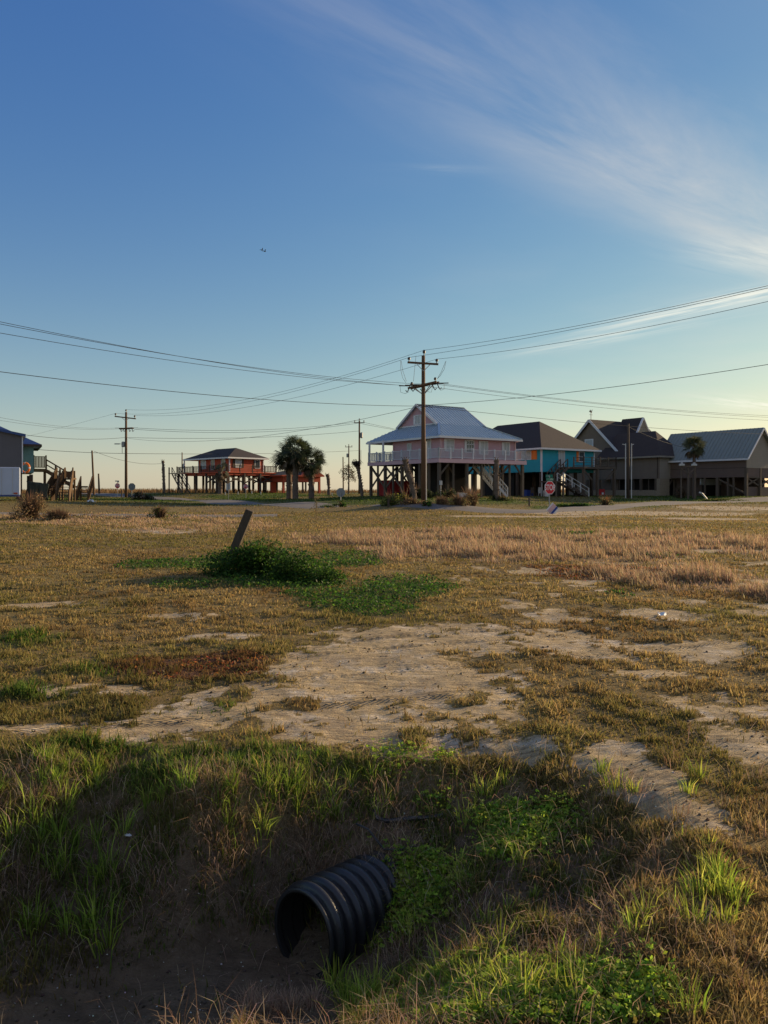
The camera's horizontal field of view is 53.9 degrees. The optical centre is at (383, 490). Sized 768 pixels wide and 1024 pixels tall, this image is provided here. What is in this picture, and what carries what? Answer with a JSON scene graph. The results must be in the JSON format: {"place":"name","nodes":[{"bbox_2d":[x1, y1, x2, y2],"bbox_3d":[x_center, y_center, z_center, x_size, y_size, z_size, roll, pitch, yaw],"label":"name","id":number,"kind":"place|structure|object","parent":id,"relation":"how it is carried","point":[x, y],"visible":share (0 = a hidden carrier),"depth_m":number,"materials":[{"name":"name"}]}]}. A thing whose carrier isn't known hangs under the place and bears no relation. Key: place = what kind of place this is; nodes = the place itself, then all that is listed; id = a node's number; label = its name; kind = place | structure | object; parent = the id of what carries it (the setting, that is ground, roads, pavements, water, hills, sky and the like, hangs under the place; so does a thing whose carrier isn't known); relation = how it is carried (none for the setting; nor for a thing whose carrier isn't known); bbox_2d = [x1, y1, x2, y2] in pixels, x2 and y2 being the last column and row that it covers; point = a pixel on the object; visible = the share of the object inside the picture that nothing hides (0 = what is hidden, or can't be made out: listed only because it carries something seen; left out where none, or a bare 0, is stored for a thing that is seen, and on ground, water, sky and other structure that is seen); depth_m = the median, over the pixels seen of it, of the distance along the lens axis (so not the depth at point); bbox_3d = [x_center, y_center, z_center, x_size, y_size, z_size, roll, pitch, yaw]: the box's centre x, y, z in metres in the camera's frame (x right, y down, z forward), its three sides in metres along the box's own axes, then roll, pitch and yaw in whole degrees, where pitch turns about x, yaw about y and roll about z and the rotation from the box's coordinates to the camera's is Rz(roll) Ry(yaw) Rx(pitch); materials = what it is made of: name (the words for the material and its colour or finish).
{"place":"outdoors","nodes":[
{"label":"outdoors","id":0,"kind":"place"},
{"bbox_2d":[0,512,276,516],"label":"path","id":1,"kind":"structure","parent":0,"point":[257,515],"depth_m":42.03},
{"bbox_2d":[22,487,564,493],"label":"dune grass","id":2,"kind":"structure","parent":0,"point":[144,490],"depth_m":122.45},
{"bbox_2d":[0,491,767,1023],"bbox_3d":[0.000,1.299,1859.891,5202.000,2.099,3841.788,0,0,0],"label":"ground","id":3,"kind":"structure","parent":0,"point":[330,675],"depth_m":5.15,"materials":[{"name":"soil"}]},
{"bbox_2d":[0,467,19,495],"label":"box trailer","id":4,"kind":"object","parent":3,"relation":"on","point":[9,481],"visible":1,"depth_m":56.47,"materials":[{"name":"white paint"}]},
{"bbox_2d":[7,489,48,519],"bbox_3d":[-18.866,0.689,39.888,2.432,1.736,2.280,0,0,0],"label":"shrub","id":5,"kind":"object","parent":3,"relation":"on","point":[28,507],"visible":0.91,"depth_m":39.76,"materials":[{"name":"brown plant"}]},
{"bbox_2d":[25,481,48,499],"bbox_3d":[-27.723,-0.023,60.413,1.953,1.553,0.262,0,0,0],"label":"tarpaulin","id":6,"kind":"object","parent":3,"relation":"on","point":[39,487],"visible":0.76,"depth_m":60.40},
{"bbox_2d":[0,426,92,500],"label":"raised building","id":7,"kind":"structure","parent":3,"relation":"on","point":[17,449],"depth_m":66.41,"materials":[{"name":"white paint"}]},
{"bbox_2d":[23,462,30,473],"bbox_3d":[-28.880,-1.855,60.800,0.840,0.940,0.180,0,0,0],"label":"life ring","id":8,"kind":"object","parent":7,"relation":"attached to","point":[27,471],"visible":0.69,"depth_m":60.73,"materials":[{"name":"orange paint"}]},
{"bbox_2d":[47,467,75,500],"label":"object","id":9,"kind":"structure","parent":3,"relation":"on","point":[56,481],"depth_m":63.47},
{"bbox_2d":[35,508,105,519],"bbox_3d":[-16.236,1.181,39.126,3.969,0.768,1.653,0,0,0],"label":"shrub","id":10,"kind":"object","parent":3,"relation":"on","point":[59,514],"visible":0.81,"depth_m":38.80,"materials":[{"name":"brown plant"}]},
{"bbox_2d":[91,451,94,494],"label":"wooden pole","id":11,"kind":"object","parent":3,"relation":"on","point":[93,473],"visible":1,"depth_m":89.91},
{"bbox_2d":[98,474,99,493],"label":"wooden pole","id":12,"kind":"object","parent":3,"relation":"on","point":[98,484],"visible":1,"depth_m":109.88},
{"bbox_2d":[115,481,119,496],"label":"stop sign","id":13,"kind":"object","parent":3,"relation":"on","point":[117,485],"visible":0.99,"depth_m":99.99,"materials":[{"name":"metal"}]},
{"bbox_2d":[114,409,135,496],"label":"utility pole","id":14,"kind":"object","parent":3,"relation":"on","point":[123,444],"visible":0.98,"depth_m":94.86,"materials":[{"name":"wood"}]},
{"bbox_2d":[0,420,105,429],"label":"overhead wire","id":15,"kind":"object","parent":14,"relation":"attached to","point":[67,428],"visible":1,"depth_m":80.14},
{"bbox_2d":[39,449,357,453],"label":"overhead wire","id":16,"kind":"object","parent":14,"relation":"attached to","point":[144,453],"visible":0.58,"depth_m":96.23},
{"bbox_2d":[128,483,134,493],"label":"stop sign","id":17,"kind":"object","parent":3,"relation":"on","point":[131,486],"visible":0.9,"depth_m":79.99,"materials":[{"name":"metal"}]},
{"bbox_2d":[125,490,155,499],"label":"shrub","id":18,"kind":"object","parent":3,"relation":"on","point":[140,496],"visible":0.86,"depth_m":75.83,"materials":[{"name":"green plant"}]},
{"bbox_2d":[147,504,179,517],"bbox_3d":[-11.708,1.057,40.009,1.716,0.827,1.013,0,0,0],"label":"shrub","id":19,"kind":"object","parent":3,"relation":"on","point":[159,512],"visible":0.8,"depth_m":39.87,"materials":[{"name":"brown plant"}]},
{"bbox_2d":[161,460,165,493],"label":"dead palm","id":20,"kind":"object","parent":3,"relation":"on","point":[163,477],"visible":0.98,"depth_m":111.85,"materials":[{"name":"brown plant"}]},
{"bbox_2d":[181,452,183,486],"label":"utility pole","id":21,"kind":"object","parent":3,"relation":"on","point":[182,464],"visible":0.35,"depth_m":124.96,"materials":[{"name":"wood"}]},
{"bbox_2d":[212,462,228,493],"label":"palm tree","id":22,"kind":"object","parent":3,"relation":"on","point":[220,477],"visible":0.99,"depth_m":105.76,"materials":[{"name":"brown plant"}]},
{"bbox_2d":[168,448,276,492],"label":"stilt house","id":23,"kind":"structure","parent":3,"relation":"on","point":[242,464],"depth_m":113.12,"materials":[{"name":"red"}]},
{"bbox_2d":[201,460,205,468],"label":"window","id":24,"kind":"structure","parent":23,"relation":"in","point":[203,462],"depth_m":114.90,"materials":[{"name":"glass"}]},
{"bbox_2d":[211,459,214,469],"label":"window","id":25,"kind":"structure","parent":23,"relation":"in","point":[212,461],"depth_m":113.15,"materials":[{"name":"grey glass"}]},
{"bbox_2d":[233,459,243,467],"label":"window","id":26,"kind":"structure","parent":23,"relation":"in","point":[235,461],"depth_m":111.03,"materials":[{"name":"glass"}]},
{"bbox_2d":[253,460,259,468],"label":"window","id":27,"kind":"structure","parent":23,"relation":"in","point":[255,462],"depth_m":113.32,"materials":[{"name":"grey glass"}]},
{"bbox_2d":[226,483,230,499],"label":"road sign","id":28,"kind":"object","parent":3,"relation":"on","point":[228,486],"visible":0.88,"depth_m":86.00,"materials":[{"name":"metal"}]},
{"bbox_2d":[224,509,253,569],"bbox_3d":[-2.875,1.085,14.575,0.732,1.481,0.164,0,0,5],"label":"wooden post","id":29,"kind":"object","parent":3,"relation":"on","point":[242,528],"visible":0.49,"depth_m":14.49,"materials":[{"name":"grey wood"}]},
{"bbox_2d":[196,531,335,580],"bbox_3d":[-2.246,1.129,14.182,2.757,1.008,1.659,0,0,26],"label":"vine mound","id":30,"kind":"object","parent":3,"relation":"on","point":[250,559],"visible":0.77,"depth_m":13.94,"materials":[{"name":"green plant"}]},
{"bbox_2d":[268,440,308,498],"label":"palm tree","id":31,"kind":"object","parent":3,"relation":"on","point":[288,470],"visible":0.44,"depth_m":85.69,"materials":[{"name":"green plant"}]},
{"bbox_2d":[254,471,324,492],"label":"pavilion","id":32,"kind":"structure","parent":3,"relation":"on","point":[280,476],"depth_m":114.15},
{"bbox_2d":[280,435,313,498],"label":"palm tree","id":33,"kind":"object","parent":3,"relation":"on","point":[297,464],"visible":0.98,"depth_m":84.19,"materials":[{"name":"green plant"}]},
{"bbox_2d":[261,548,346,584],"bbox_3d":[-1.415,1.307,13.312,1.686,0.635,0.938,0,0,16],"label":"vine mound","id":34,"kind":"object","parent":3,"relation":"on","point":[322,575],"visible":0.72,"depth_m":13.11,"materials":[{"name":"green plant"}]},
{"bbox_2d":[299,447,326,498],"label":"palm tree","id":35,"kind":"object","parent":3,"relation":"on","point":[312,468],"visible":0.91,"depth_m":84.70,"materials":[{"name":"green plant"}]},
{"bbox_2d":[313,497,318,521],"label":"weed plant","id":36,"kind":"object","parent":3,"relation":"on","point":[316,508],"visible":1,"depth_m":35.99,"materials":[{"name":"green plant"}]},
{"bbox_2d":[326,473,330,494],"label":"dead palm","id":37,"kind":"object","parent":3,"relation":"on","point":[328,484],"visible":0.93,"depth_m":99.84,"materials":[{"name":"brown plant"}]},
{"bbox_2d":[318,503,338,506],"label":"shrub","id":38,"kind":"object","parent":3,"relation":"on","point":[332,505],"visible":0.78,"depth_m":55.94,"materials":[{"name":"green plant"}]},
{"bbox_2d":[274,850,399,977],"bbox_3d":[-0.051,2.177,4.040,0.459,0.501,1.056,0,0,42],"label":"culvert pipe","id":39,"kind":"object","parent":3,"relation":"on","point":[344,896],"visible":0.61,"depth_m":3.76,"materials":[{"name":"black plastic"}]},
{"bbox_2d":[337,488,344,503],"bbox_3d":[-3.266,0.769,56.976,0.665,1.961,0.071,0,0,12],"label":"stop sign","id":40,"kind":"object","parent":3,"relation":"on","point":[340,492],"visible":0.94,"depth_m":56.98,"materials":[{"name":"metal"}]},
{"bbox_2d":[338,500,346,506],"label":"shrub","id":41,"kind":"object","parent":3,"relation":"on","point":[342,504],"visible":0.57,"depth_m":55.88,"materials":[{"name":"green plant"}]},
{"bbox_2d":[339,464,355,494],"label":"young tree","id":42,"kind":"object","parent":3,"relation":"on","point":[349,474],"visible":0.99,"depth_m":100.01,"materials":[{"name":"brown plant"}]},
{"bbox_2d":[351,459,363,496],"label":"dead palm","id":43,"kind":"object","parent":3,"relation":"on","point":[356,464],"visible":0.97,"depth_m":77.86,"materials":[{"name":"brown plant"}]},
{"bbox_2d":[354,418,364,493],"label":"utility pole","id":44,"kind":"object","parent":3,"relation":"on","point":[361,433],"visible":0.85,"depth_m":114.88,"materials":[{"name":"wood"}]},
{"bbox_2d":[28,431,354,438],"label":"overhead wire","id":45,"kind":"object","parent":44,"relation":"attached to","point":[187,438],"visible":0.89,"depth_m":99.57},
{"bbox_2d":[135,422,392,432],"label":"overhead wire","id":46,"kind":"object","parent":44,"relation":"attached to","point":[244,432],"visible":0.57,"depth_m":102.45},
{"bbox_2d":[142,422,392,430],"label":"overhead wire","id":47,"kind":"object","parent":44,"relation":"attached to","point":[238,430],"visible":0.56,"depth_m":102.50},
{"bbox_2d":[0,737,756,1023],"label":"grass tufts","id":48,"kind":"object","parent":3,"relation":"on","point":[346,993],"visible":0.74,"depth_m":3.67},
{"bbox_2d":[0,590,766,1023],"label":"soil clods","id":49,"kind":"object","parent":3,"relation":"on","point":[328,830],"visible":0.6,"depth_m":3.84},
{"bbox_2d":[0,509,767,1023],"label":"short grass","id":50,"kind":"structure","parent":3,"relation":"on","point":[748,1011],"depth_m":4.99,"materials":[{"name":"plant"}]},
{"bbox_2d":[0,709,767,1023],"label":"dead stems","id":51,"kind":"object","parent":3,"relation":"on","point":[275,1001],"visible":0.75,"depth_m":3.62,"materials":[{"name":"brown plant"}]},
{"bbox_2d":[0,492,767,515],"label":"lawn grass","id":52,"kind":"structure","parent":3,"relation":"on","point":[350,498],"depth_m":71.58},
{"bbox_2d":[355,823,415,850],"bbox_3d":[0.006,1.887,4.108,0.339,0.118,0.056,0,0,10],"label":"rope","id":53,"kind":"object","parent":3,"relation":"on","point":[373,835],"visible":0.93,"depth_m":4.10,"materials":[{"name":"fabric"}]},
{"bbox_2d":[13,611,767,1023],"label":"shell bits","id":54,"kind":"object","parent":3,"relation":"on","point":[423,795],"visible":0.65,"depth_m":4.43,"materials":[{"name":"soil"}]},
{"bbox_2d":[379,492,402,505],"bbox_3d":[0.489,0.442,50.063,1.640,1.178,1.190,0,0,-31],"label":"shrub","id":55,"kind":"object","parent":3,"relation":"on","point":[392,500],"visible":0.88,"depth_m":49.87,"materials":[{"name":"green plant"}]},
{"bbox_2d":[379,480,408,495],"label":"fence panel","id":56,"kind":"object","parent":3,"relation":"on","point":[389,488],"visible":0.3,"depth_m":79.05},
{"bbox_2d":[100,527,692,679],"bbox_3d":[2.418,1.526,18.003,10.991,0.260,23.436,0,0,43],"label":"ground cover","id":57,"kind":"object","parent":3,"relation":"on","point":[345,597],"visible":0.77,"depth_m":12.25,"materials":[{"name":"green plant"}]},
{"bbox_2d":[396,484,409,500],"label":"shrub","id":58,"kind":"object","parent":3,"relation":"on","point":[403,496],"visible":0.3,"depth_m":50.59,"materials":[{"name":"green plant"}]},
{"bbox_2d":[372,809,442,822],"bbox_3d":[0.132,1.845,4.262,0.406,0.068,0.055,0,0,8],"label":"hose","id":59,"kind":"object","parent":3,"relation":"on","point":[386,820],"visible":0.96,"depth_m":4.26,"materials":[{"name":"black plastic"}]},
{"bbox_2d":[391,497,425,504],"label":"shrub","id":60,"kind":"object","parent":3,"relation":"on","point":[406,501],"visible":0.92,"depth_m":49.88,"materials":[{"name":"green plant"}]},
{"bbox_2d":[401,457,418,498],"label":"dead palm","id":61,"kind":"object","parent":3,"relation":"on","point":[409,475],"visible":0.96,"depth_m":65.80,"materials":[{"name":"brown plant"}]},
{"bbox_2d":[396,481,433,498],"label":"shrub","id":62,"kind":"object","parent":3,"relation":"on","point":[429,493],"visible":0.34,"depth_m":67.78,"materials":[{"name":"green plant"}]},
{"bbox_2d":[399,350,448,500],"bbox_3d":[2.713,-3.905,50.980,3.537,11.230,1.078,0,0,20],"label":"utility pole","id":63,"kind":"object","parent":3,"relation":"on","point":[423,384],"visible":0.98,"depth_m":50.88,"materials":[{"name":"wood"}]},
{"bbox_2d":[0,371,751,433],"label":"overhead wire","id":64,"kind":"object","parent":63,"relation":"attached to","point":[324,403],"visible":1,"depth_m":40.50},
{"bbox_2d":[1,333,752,419],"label":"overhead wire","id":65,"kind":"object","parent":63,"relation":"attached to","point":[318,378],"visible":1,"depth_m":41.03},
{"bbox_2d":[1,324,753,416],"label":"overhead wire","id":66,"kind":"object","parent":63,"relation":"attached to","point":[325,376],"visible":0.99,"depth_m":42.12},
{"bbox_2d":[2,322,766,415],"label":"overhead wire","id":67,"kind":"object","parent":63,"relation":"attached to","point":[338,379],"visible":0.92,"depth_m":44.21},
{"bbox_2d":[26,288,766,436],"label":"overhead wire","id":68,"kind":"object","parent":63,"relation":"attached to","point":[467,348],"visible":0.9,"depth_m":45.13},
{"bbox_2d":[126,286,765,409],"bbox_3d":[-6.963,-9.387,63.183,0.238,1.713,81.528,0,0,-39],"label":"overhead wire","id":69,"kind":"object","parent":63,"relation":"attached to","point":[511,337],"visible":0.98,"depth_m":43.62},
{"bbox_2d":[128,364,767,441],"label":"overhead wire","id":70,"kind":"object","parent":63,"relation":"attached to","point":[479,401],"visible":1,"depth_m":45.61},
{"bbox_2d":[135,301,767,415],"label":"overhead wire","id":71,"kind":"object","parent":63,"relation":"attached to","point":[508,350],"visible":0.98,"depth_m":43.71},
{"bbox_2d":[422,500,431,506],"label":"shrub","id":72,"kind":"object","parent":3,"relation":"on","point":[428,503],"visible":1,"depth_m":49.34,"materials":[{"name":"green plant"}]},
{"bbox_2d":[418,494,452,504],"bbox_3d":[3.391,0.609,50.172,2.518,0.781,1.333,0,0,0],"label":"shrub","id":73,"kind":"object","parent":3,"relation":"on","point":[440,500],"visible":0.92,"depth_m":49.85,"materials":[{"name":"brown plant"}]},
{"bbox_2d":[435,487,456,497],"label":"shrub","id":74,"kind":"object","parent":3,"relation":"on","point":[446,494],"visible":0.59,"depth_m":68.93,"materials":[{"name":"green plant"}]},
{"bbox_2d":[366,404,526,497],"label":"stilt house","id":75,"kind":"structure","parent":3,"relation":"on","point":[459,442],"depth_m":75.35,"materials":[{"name":"pink"}]},
{"bbox_2d":[413,414,420,424],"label":"window","id":76,"kind":"structure","parent":75,"relation":"in","point":[416,418],"depth_m":76.24,"materials":[{"name":"glass"}]},
{"bbox_2d":[426,438,430,458],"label":"door","id":77,"kind":"structure","parent":75,"relation":"in","point":[428,440],"depth_m":72.98,"materials":[{"name":"white paint"}]},
{"bbox_2d":[444,438,453,451],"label":"window","id":78,"kind":"structure","parent":75,"relation":"in","point":[448,443],"depth_m":72.01,"materials":[{"name":"glass"}]},
{"bbox_2d":[464,440,473,452],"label":"window","id":79,"kind":"structure","parent":75,"relation":"in","point":[468,444],"depth_m":73.41,"materials":[{"name":"white glass"}]},
{"bbox_2d":[479,441,487,453],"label":"window","id":80,"kind":"structure","parent":75,"relation":"in","point":[482,444],"depth_m":74.41,"materials":[{"name":"glass"}]},
{"bbox_2d":[502,442,509,454],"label":"window","id":81,"kind":"structure","parent":75,"relation":"in","point":[505,445],"depth_m":76.17,"materials":[{"name":"glass"}]},
{"bbox_2d":[445,492,475,505],"bbox_3d":[5.011,0.495,50.147,1.929,1.145,1.346,0,0,-28],"label":"shrub","id":82,"kind":"object","parent":3,"relation":"on","point":[457,500],"visible":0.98,"depth_m":49.91,"materials":[{"name":"brown plant"}]},
{"bbox_2d":[460,486,481,505],"bbox_3d":[6.053,0.372,52.035,1.930,1.836,2.010,0,0,0],"label":"shrub","id":83,"kind":"object","parent":3,"relation":"on","point":[471,500],"visible":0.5,"depth_m":51.82,"materials":[{"name":"brown plant"}]},
{"bbox_2d":[493,457,499,500],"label":"dead palm","id":84,"kind":"object","parent":3,"relation":"on","point":[496,484],"visible":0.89,"depth_m":65.84,"materials":[{"name":"brown plant"}]},
{"bbox_2d":[487,492,513,500],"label":"shrub","id":85,"kind":"object","parent":3,"relation":"on","point":[501,498],"visible":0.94,"depth_m":65.89,"materials":[{"name":"green plant"}]},
{"bbox_2d":[356,738,696,1023],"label":"clover","id":86,"kind":"object","parent":3,"relation":"on","point":[620,996],"visible":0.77,"depth_m":2.73,"materials":[{"name":"green plant"}]},
{"bbox_2d":[524,490,532,495],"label":"storage bin","id":87,"kind":"object","parent":3,"relation":"on","point":[527,493],"visible":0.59,"depth_m":86.72,"materials":[{"name":"blue paint"}]},
{"bbox_2d":[469,421,616,496],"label":"stilt house","id":88,"kind":"structure","parent":3,"relation":"on","point":[555,453],"depth_m":87.74,"materials":[{"name":"teal"}]},
{"bbox_2d":[523,450,536,459],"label":"window","id":89,"kind":"structure","parent":88,"relation":"in","point":[530,454],"depth_m":86.19,"materials":[{"name":"glass"}]},
{"bbox_2d":[558,451,564,466],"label":"door","id":90,"kind":"structure","parent":88,"relation":"in","point":[561,454],"depth_m":86.78,"materials":[{"name":"white paint"}]},
{"bbox_2d":[576,451,584,461],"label":"window","id":91,"kind":"structure","parent":88,"relation":"in","point":[578,454],"depth_m":88.47,"materials":[{"name":"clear glass"}]},
{"bbox_2d":[545,475,554,505],"bbox_3d":[10.531,0.365,48.019,0.856,2.798,0.138,0,0,-28],"label":"stop sign","id":92,"kind":"object","parent":3,"relation":"on","point":[549,487],"visible":1,"depth_m":48.00,"materials":[{"name":"metal"}]},
{"bbox_2d":[547,503,558,513],"bbox_3d":[10.617,1.164,47.490,0.861,0.862,0.050,0,0,-10],"label":"yard sign","id":93,"kind":"object","parent":3,"relation":"on","point":[552,508],"visible":0.88,"depth_m":47.47,"materials":[{"name":"white paint"}]},
{"bbox_2d":[556,502,595,506],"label":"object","id":94,"kind":"object","parent":3,"relation":"on","point":[571,505],"visible":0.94,"depth_m":59.79,"materials":[{"name":"green plant"}]},
{"bbox_2d":[588,495,613,504],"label":"shrub","id":95,"kind":"object","parent":3,"relation":"on","point":[603,501],"visible":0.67,"depth_m":61.94,"materials":[{"name":"brown plant"}]},
{"bbox_2d":[599,489,604,494],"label":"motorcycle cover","id":96,"kind":"object","parent":3,"relation":"on","point":[601,491],"visible":0.82,"depth_m":87.75,"materials":[{"name":"red"}]},
{"bbox_2d":[569,410,676,495],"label":"gabled house","id":97,"kind":"structure","parent":3,"relation":"on","point":[652,456],"depth_m":96.72,"materials":[{"name":"grey"}]},
{"bbox_2d":[585,439,592,445],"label":"window","id":98,"kind":"structure","parent":97,"relation":"in","point":[589,441],"depth_m":101.90,"materials":[{"name":"glass"}]},
{"bbox_2d":[622,424,633,498],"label":"utility pole","id":99,"kind":"object","parent":3,"relation":"on","point":[628,475],"visible":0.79,"depth_m":79.86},
{"bbox_2d":[672,486,686,497],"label":"shrub","id":100,"kind":"object","parent":3,"relation":"on","point":[684,493],"visible":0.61,"depth_m":83.86,"materials":[{"name":"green plant"}]},
{"bbox_2d":[679,462,696,498],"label":"timber tower","id":101,"kind":"structure","parent":3,"relation":"on","point":[693,465],"depth_m":81.92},
{"bbox_2d":[680,435,705,497],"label":"palm tree","id":102,"kind":"object","parent":3,"relation":"on","point":[693,443],"visible":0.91,"depth_m":82.80,"materials":[{"name":"green plant"}]},
{"bbox_2d":[668,427,767,496],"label":"gabled house","id":103,"kind":"structure","parent":3,"relation":"on","point":[733,462],"depth_m":88.13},
{"bbox_2d":[695,498,746,501],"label":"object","id":104,"kind":"object","parent":3,"relation":"on","point":[719,499],"visible":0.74,"depth_m":77.83,"materials":[{"name":"green plant"}]},
{"bbox_2d":[0,511,767,599],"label":"tall grass","id":105,"kind":"structure","parent":0,"point":[471,543],"depth_m":20.93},
{"bbox_2d":[0,0,767,490],"label":"sky","id":106,"kind":"structure","parent":0,"point":[411,176],"materials":[{"name":"blue"}]},
{"bbox_2d":[67,493,767,512],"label":"road","id":107,"kind":"structure","parent":0,"point":[306,505],"depth_m":59.12,"materials":[{"name":"asphalt"}]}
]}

